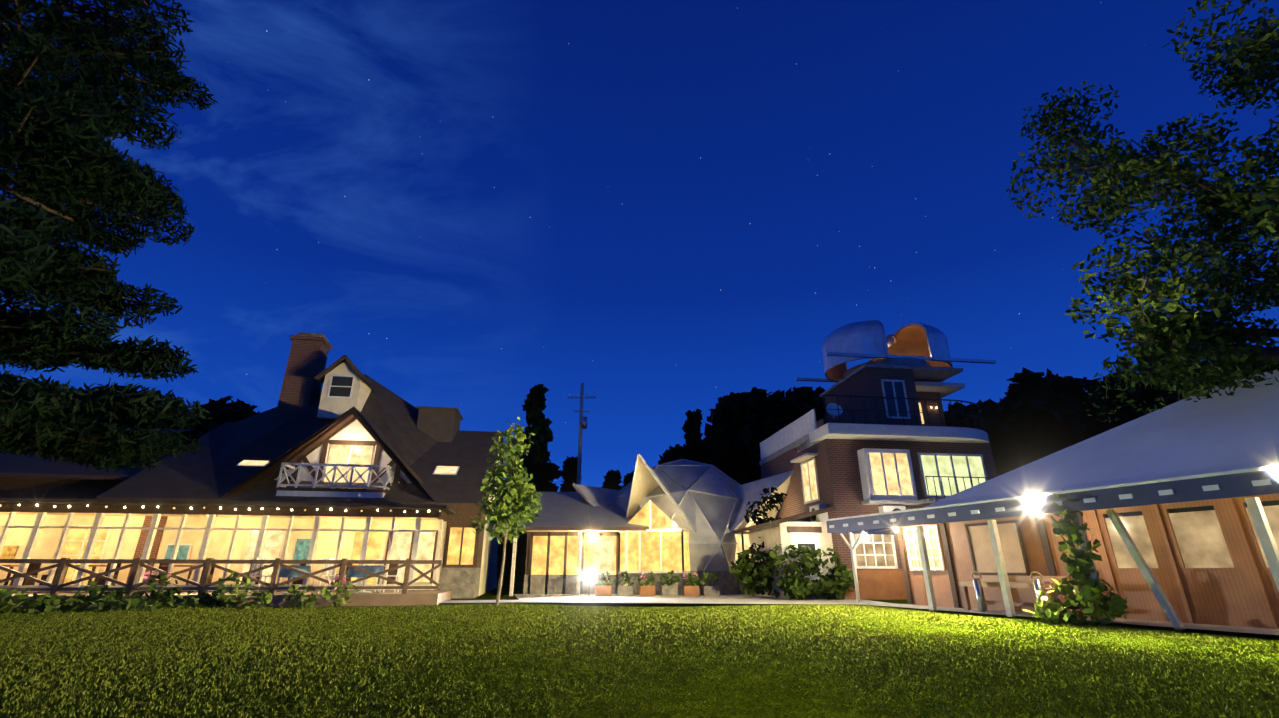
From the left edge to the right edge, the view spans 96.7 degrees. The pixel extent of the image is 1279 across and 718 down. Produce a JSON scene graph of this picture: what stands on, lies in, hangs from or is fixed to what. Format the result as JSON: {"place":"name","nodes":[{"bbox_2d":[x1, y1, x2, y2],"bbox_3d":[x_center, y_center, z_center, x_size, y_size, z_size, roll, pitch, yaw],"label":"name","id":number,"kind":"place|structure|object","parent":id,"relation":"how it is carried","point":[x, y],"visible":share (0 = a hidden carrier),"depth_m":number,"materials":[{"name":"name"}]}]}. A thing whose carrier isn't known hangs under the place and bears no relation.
{"place":"outdoors","nodes":[
{"label":"outdoors","id":0,"kind":"place"},
{"bbox_2d":[0,582,1278,717],"bbox_3d":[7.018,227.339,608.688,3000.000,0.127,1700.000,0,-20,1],"label":"lawn ground","id":1,"kind":"structure","parent":0,"point":[714,698],"depth_m":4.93,"materials":[{"name":"green plant"}]},
{"bbox_2d":[0,0,217,473],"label":"pine tree","id":2,"kind":"object","parent":1,"relation":"on","point":[58,146],"visible":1,"depth_m":15.64,"materials":[{"name":"green plant"}]},
{"bbox_2d":[0,570,357,613],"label":"bushes","id":3,"kind":"object","parent":1,"relation":"on","point":[51,603],"visible":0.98,"depth_m":14.24,"materials":[{"name":"green plant"}]},
{"bbox_2d":[0,332,503,606],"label":"chalet house","id":4,"kind":"structure","parent":1,"relation":"on","point":[348,465],"depth_m":20.31,"materials":[{"name":"brown wood"}]},
{"bbox_2d":[248,558,403,592],"bbox_3d":[-14.537,6.086,15.982,14.975,0.950,1.492,3,-21,-9],"label":"deck table and chairs","id":5,"kind":"object","parent":4,"relation":"on","point":[286,572],"visible":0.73,"depth_m":16.50,"materials":[{"name":"white paint"}]},
{"bbox_2d":[469,416,542,604],"bbox_3d":[-3.813,4.275,16.631,1.966,5.405,2.132,0,-20,1],"label":"young tree","id":6,"kind":"object","parent":1,"relation":"on","point":[512,506],"visible":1,"depth_m":16.38,"materials":[{"name":"green plant"}]},
{"bbox_2d":[509,492,648,595],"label":"building","id":7,"kind":"structure","parent":1,"relation":"on","point":[572,542],"depth_m":22.44,"materials":[{"name":"beige"}]},
{"bbox_2d":[568,383,595,491],"bbox_3d":[-3.677,7.242,34.368,1.800,12.200,0.504,0,-20,1],"label":"utility pole","id":8,"kind":"object","parent":1,"relation":"on","point":[582,422],"visible":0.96,"depth_m":35.41,"materials":[{"name":"wood"}]},
{"bbox_2d":[4,345,1278,587],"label":"trees","id":9,"kind":"object","parent":1,"relation":"on","point":[1030,417],"visible":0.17,"depth_m":37.32,"materials":[{"name":"green plant"}]},
{"bbox_2d":[572,453,792,595],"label":"geodesic dome","id":10,"kind":"structure","parent":1,"relation":"on","point":[690,514],"depth_m":22.39,"materials":[{"name":"white"}]},
{"bbox_2d":[595,487,858,599],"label":"shrubs","id":11,"kind":"object","parent":1,"relation":"on","point":[754,575],"visible":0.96,"depth_m":19.23,"materials":[{"name":"green plant"}]},
{"bbox_2d":[440,594,1278,634],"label":"path paving","id":12,"kind":"structure","parent":1,"relation":"on","point":[720,599],"depth_m":16.74,"materials":[{"name":"concrete"}]},
{"bbox_2d":[734,319,996,599],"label":"observatory building","id":13,"kind":"structure","parent":1,"relation":"on","point":[881,437],"depth_m":20.27,"materials":[{"name":"red brick"}]},
{"bbox_2d":[826,370,1278,629],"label":"tent pavilion","id":14,"kind":"structure","parent":1,"relation":"on","point":[1177,504],"depth_m":10.94,"materials":[{"name":"fabric"}]},
{"bbox_2d":[1022,489,1133,624],"bbox_3d":[8.023,3.744,10.700,1.241,2.510,1.811,8,-22,-20],"label":"climbing vine","id":15,"kind":"object","parent":1,"relation":"on","point":[1079,599],"visible":0.94,"depth_m":10.47,"materials":[{"name":"green plant"}]},
{"bbox_2d":[1006,0,1278,422],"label":"broadleaf tree","id":16,"kind":"object","parent":1,"relation":"on","point":[1181,335],"visible":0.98,"depth_m":11.56,"materials":[{"name":"green plant"}]},
{"bbox_2d":[0,0,1278,491],"label":"sky","id":17,"kind":"structure","parent":0,"point":[666,209],"materials":[{"name":"blue"}]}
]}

